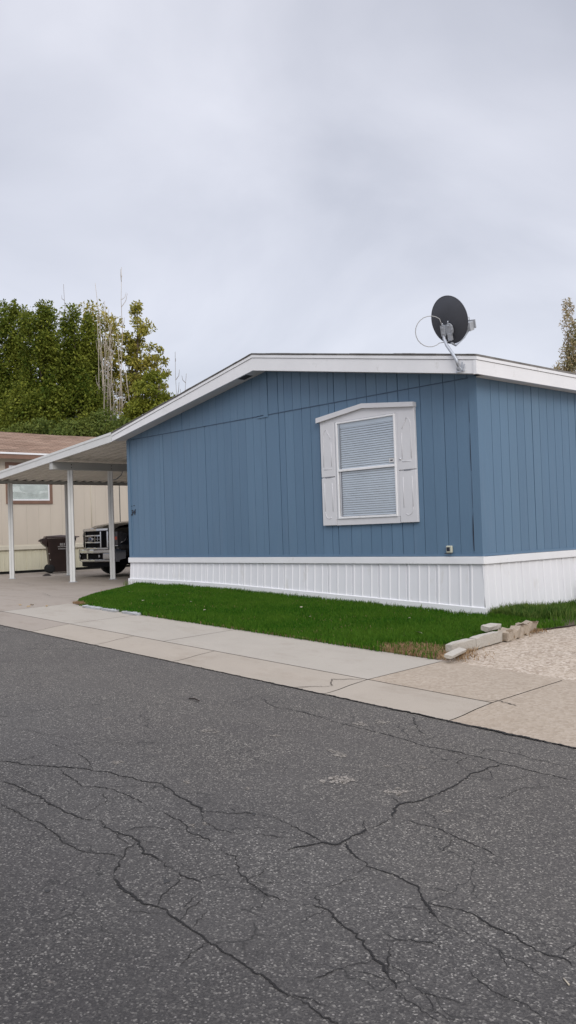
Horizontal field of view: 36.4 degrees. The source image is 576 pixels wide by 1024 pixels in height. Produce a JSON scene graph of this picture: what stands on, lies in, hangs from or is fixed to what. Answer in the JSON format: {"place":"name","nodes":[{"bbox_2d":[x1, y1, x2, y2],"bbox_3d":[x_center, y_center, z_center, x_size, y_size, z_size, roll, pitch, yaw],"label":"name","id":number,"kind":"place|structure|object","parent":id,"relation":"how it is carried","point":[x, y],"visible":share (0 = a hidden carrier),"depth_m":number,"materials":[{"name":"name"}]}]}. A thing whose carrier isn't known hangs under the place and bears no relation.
{"place":"outdoors","nodes":[
{"label":"outdoors","id":0,"kind":"place"},
{"bbox_2d":[0,597,65,610],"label":"old sidewalk","id":1,"kind":"structure","parent":0,"point":[7,603],"depth_m":13.99,"materials":[{"name":"concrete"}]},
{"bbox_2d":[0,567,129,604],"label":"carport driveway","id":2,"kind":"structure","parent":0,"point":[85,584],"depth_m":19.14,"materials":[{"name":"concrete"}]},
{"bbox_2d":[38,535,78,572],"bbox_3d":[-6.852,1.253,26.262,1.178,1.125,0.740,-1,-1,-21],"label":"wheeled bin","id":3,"kind":"object","parent":2,"relation":"on","point":[55,545],"visible":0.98,"depth_m":25.93,"materials":[{"name":"plastic"}]},
{"bbox_2d":[0,432,127,581],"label":"carport","id":4,"kind":"object","parent":2,"relation":"on","point":[101,460],"visible":0.38,"depth_m":20.93,"materials":[{"name":"white metal"}]},
{"bbox_2d":[79,521,132,573],"bbox_3d":[-2.716,0.654,24.294,6.230,1.950,2.420,-1,-2,-39],"label":"pickup truck","id":5,"kind":"object","parent":2,"relation":"on","point":[95,552],"visible":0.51,"depth_m":22.12,"materials":[{"name":"paint"}]},
{"bbox_2d":[3,604,441,678],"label":"sidewalk","id":6,"kind":"structure","parent":0,"point":[351,661],"depth_m":9.69,"materials":[{"name":"concrete"}]},
{"bbox_2d":[82,605,102,609],"bbox_3d":[-2.896,1.426,13.081,0.129,0.044,0.506,-1,0,-44],"label":"flat paver","id":7,"kind":"object","parent":6,"relation":"on","point":[92,607],"visible":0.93,"depth_m":13.04,"materials":[{"name":"grey stone"}]},
{"bbox_2d":[101,608,118,611],"bbox_3d":[-2.564,1.426,12.722,0.129,0.049,0.387,-1,0,-41],"label":"flat paver","id":8,"kind":"object","parent":6,"relation":"on","point":[109,610],"visible":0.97,"depth_m":12.64,"materials":[{"name":"grey stone"}]},
{"bbox_2d":[121,611,141,615],"bbox_3d":[-2.176,1.425,12.315,0.129,0.050,0.409,-1,0,-44],"label":"flat paver","id":9,"kind":"object","parent":6,"relation":"on","point":[131,613],"visible":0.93,"depth_m":12.25,"materials":[{"name":"grey stone"}]},
{"bbox_2d":[10,582,574,704],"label":"concrete cracks","id":10,"kind":"object","parent":6,"relation":"on","point":[305,686],"visible":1,"depth_m":7.62,"materials":[{"name":"grey concrete"}]},
{"bbox_2d":[0,625,575,1023],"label":"road","id":11,"kind":"structure","parent":0,"point":[109,958],"depth_m":3.91,"materials":[{"name":"grey asphalt"}]},
{"bbox_2d":[45,755,436,933],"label":"road spots","id":12,"kind":"object","parent":11,"relation":"on","point":[164,881],"visible":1,"depth_m":3.63,"materials":[{"name":"grey asphalt"}]},
{"bbox_2d":[104,717,452,826],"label":"road scuffs","id":13,"kind":"object","parent":11,"relation":"on","point":[342,780],"visible":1,"depth_m":5.01,"materials":[{"name":"grey asphalt"}]},
{"bbox_2d":[3,699,575,1023],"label":"road cracks","id":14,"kind":"object","parent":11,"relation":"on","point":[333,916],"visible":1,"depth_m":3.62,"materials":[{"name":"black asphalt"}]},
{"bbox_2d":[3,625,575,747],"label":"gutter seam","id":15,"kind":"object","parent":11,"relation":"on","point":[386,707],"visible":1,"depth_m":6.55,"materials":[{"name":"grey concrete"}]},
{"bbox_2d":[0,0,575,418],"label":"sky","id":16,"kind":"structure","parent":0,"point":[262,176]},
{"bbox_2d":[1,605,575,748],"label":"joint bed","id":17,"kind":"object","parent":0,"point":[297,666],"visible":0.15,"depth_m":8.06,"materials":[{"name":"grey concrete"}]},
{"bbox_2d":[0,611,66,630],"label":"old gutter","id":18,"kind":"object","parent":17,"relation":"on","point":[23,622],"visible":1,"depth_m":11.86,"materials":[{"name":"concrete"}]},
{"bbox_2d":[32,624,489,719],"bbox_3d":[-0.857,1.491,8.937,0.537,0.293,6.538,-1,-2,-43],"label":"gutter","id":19,"kind":"object","parent":17,"relation":"on","point":[435,704],"visible":1,"depth_m":8.01,"materials":[{"name":"concrete"}]},
{"bbox_2d":[369,661,563,701],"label":"sidewalk slab","id":20,"kind":"structure","parent":17,"relation":"on","point":[474,682],"depth_m":7.50,"materials":[{"name":"beige concrete"}]},
{"bbox_2d":[450,679,575,746],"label":"apron","id":21,"kind":"object","parent":17,"relation":"on","point":[547,713],"visible":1,"depth_m":6.36,"materials":[{"name":"beige concrete"}]},
{"bbox_2d":[14,550,567,648],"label":"ground","id":22,"kind":"structure","parent":0,"point":[343,645],"depth_m":26.01,"materials":[{"name":"grey concrete"}]},
{"bbox_2d":[0,298,37,418],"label":"broadleaf tree","id":23,"kind":"object","parent":22,"relation":"on","point":[9,359],"visible":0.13,"depth_m":41.43,"materials":[{"name":"green plant"}]},
{"bbox_2d":[0,299,77,431],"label":"broadleaf tree","id":24,"kind":"object","parent":22,"relation":"on","point":[28,398],"visible":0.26,"depth_m":39.57,"materials":[{"name":"green plant"}]},
{"bbox_2d":[0,417,83,435],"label":"broadleaf shrub","id":25,"kind":"object","parent":22,"relation":"on","point":[44,426],"visible":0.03,"depth_m":36.04,"materials":[{"name":"green plant"}]},
{"bbox_2d":[0,432,129,573],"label":"mobile home","id":26,"kind":"object","parent":22,"relation":"on","point":[38,511],"visible":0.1,"depth_m":27.72,"materials":[{"name":"beige"}]},
{"bbox_2d":[5,462,52,503],"bbox_3d":[-8.067,-0.896,27.329,1.540,1.280,0.034,-1,-2,-43],"label":"window","id":27,"kind":"structure","parent":26,"relation":"in","point":[22,493],"depth_m":27.33,"materials":[{"name":"clear glass"}]},
{"bbox_2d":[42,302,116,429],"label":"broadleaf tree","id":28,"kind":"object","parent":22,"relation":"on","point":[86,398],"visible":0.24,"depth_m":40.65,"materials":[{"name":"green plant"}]},
{"bbox_2d":[46,407,131,436],"bbox_3d":[-7.798,-0.964,35.926,3.985,6.692,3.791,-1,-2,-43],"label":"broadleaf shrub","id":29,"kind":"object","parent":22,"relation":"on","point":[86,426],"visible":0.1,"depth_m":35.63,"materials":[{"name":"green plant"}]},
{"bbox_2d":[74,299,126,417],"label":"yellowing tree","id":30,"kind":"object","parent":22,"relation":"on","point":[112,329],"visible":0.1,"depth_m":42.83,"materials":[{"name":"green plant"}]},
{"bbox_2d":[94,267,129,420],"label":"bare tree","id":31,"kind":"object","parent":22,"relation":"on","point":[107,366],"visible":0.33,"depth_m":40.39,"materials":[{"name":"grey plant"}]},
{"bbox_2d":[103,300,171,414],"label":"cottonwood tree","id":32,"kind":"object","parent":22,"relation":"on","point":[132,360],"visible":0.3,"depth_m":43.72,"materials":[{"name":"green plant"}]},
{"bbox_2d":[117,369,174,424],"bbox_3d":[-5.763,-1.966,38.276,3.249,8.669,3.386,-1,-2,-43],"label":"cottonwood tree","id":33,"kind":"object","parent":22,"relation":"on","point":[140,405],"visible":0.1,"depth_m":37.98,"materials":[{"name":"green plant"}]},
{"bbox_2d":[159,358,185,394],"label":"bare tree","id":34,"kind":"object","parent":22,"relation":"on","point":[176,378],"visible":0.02,"depth_m":40.60,"materials":[{"name":"grey plant"}]},
{"bbox_2d":[111,353,575,613],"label":"mobile home","id":35,"kind":"object","parent":22,"relation":"on","point":[432,480],"visible":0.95,"depth_m":13.24,"materials":[{"name":"blue paint"}]},
{"bbox_2d":[315,402,419,525],"bbox_3d":[1.155,-0.724,13.158,0.078,1.815,1.970,-1,-2,-43],"label":"window","id":36,"kind":"structure","parent":35,"relation":"in","point":[369,466],"depth_m":13.10,"materials":[{"name":"plastic"}]},
{"bbox_2d":[415,295,475,372],"bbox_3d":[2.240,-2.360,11.820,0.908,1.039,0.604,-1,-2,-43],"label":"satellite dish","id":37,"kind":"object","parent":35,"relation":"attached to","point":[452,324],"visible":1,"depth_m":11.68,"materials":[{"name":"grey metal"}]},
{"bbox_2d":[554,297,575,372],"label":"poplar tree","id":38,"kind":"object","parent":22,"relation":"on","point":[570,361],"visible":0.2,"depth_m":33.84,"materials":[{"name":"green plant"}]},
{"bbox_2d":[77,582,575,658],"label":"lawn grass","id":39,"kind":"structure","parent":0,"point":[262,612],"depth_m":11.56,"materials":[{"name":"green plant"}]},
{"bbox_2d":[481,623,500,631],"bbox_3d":[2.283,1.299,9.854,0.124,0.075,0.309,4,3,40],"label":"loose stone","id":40,"kind":"object","parent":39,"relation":"on","point":[488,627],"visible":0.97,"depth_m":9.78,"materials":[{"name":"stone"}]},
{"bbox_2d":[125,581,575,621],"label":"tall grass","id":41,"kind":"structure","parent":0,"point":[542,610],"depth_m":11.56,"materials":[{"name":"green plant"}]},
{"bbox_2d":[389,625,575,680],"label":"gravel bed","id":42,"kind":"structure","parent":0,"point":[548,655],"depth_m":8.76,"materials":[{"name":"gravel"}]},
{"bbox_2d":[70,588,554,662],"bbox_3d":[-0.540,1.418,12.739,3.034,0.384,10.044,-1,-2,-43],"label":"dry thatch","id":43,"kind":"object","parent":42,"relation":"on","point":[440,654],"visible":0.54,"depth_m":8.96,"materials":[{"name":"brown plant"}]},
{"bbox_2d":[444,647,466,658],"bbox_3d":[1.611,1.360,8.431,0.087,0.038,0.445,9,5,29],"label":"broken slab","id":44,"kind":"object","parent":42,"relation":"on","point":[456,652],"depth_m":8.36,"materials":[{"name":"concrete"}]},
{"bbox_2d":[445,639,475,651],"bbox_3d":[1.762,1.372,8.915,0.093,0.132,0.514,-7,-4,38],"label":"edging block","id":45,"kind":"object","parent":42,"relation":"on","point":[469,644],"depth_m":8.87,"materials":[{"name":"concrete"}]},
{"bbox_2d":[469,631,501,648],"bbox_3d":[2.123,1.369,9.380,0.092,0.133,0.635,-3,-1,38],"label":"edging block","id":46,"kind":"object","parent":42,"relation":"on","point":[488,639],"depth_m":9.33,"materials":[{"name":"concrete"}]},
{"bbox_2d":[498,625,524,641],"bbox_3d":[2.506,1.369,9.868,0.168,0.161,0.565,-1,0,36],"label":"edging block","id":47,"kind":"object","parent":42,"relation":"on","point":[508,634],"depth_m":9.80,"materials":[{"name":"beige concrete"}]},
{"bbox_2d":[515,620,538,634],"bbox_3d":[2.799,1.358,10.270,0.159,0.171,0.429,-3,-2,40],"label":"edging block","id":48,"kind":"object","parent":42,"relation":"on","point":[528,626],"depth_m":10.21,"materials":[{"name":"beige concrete"}]}
]}

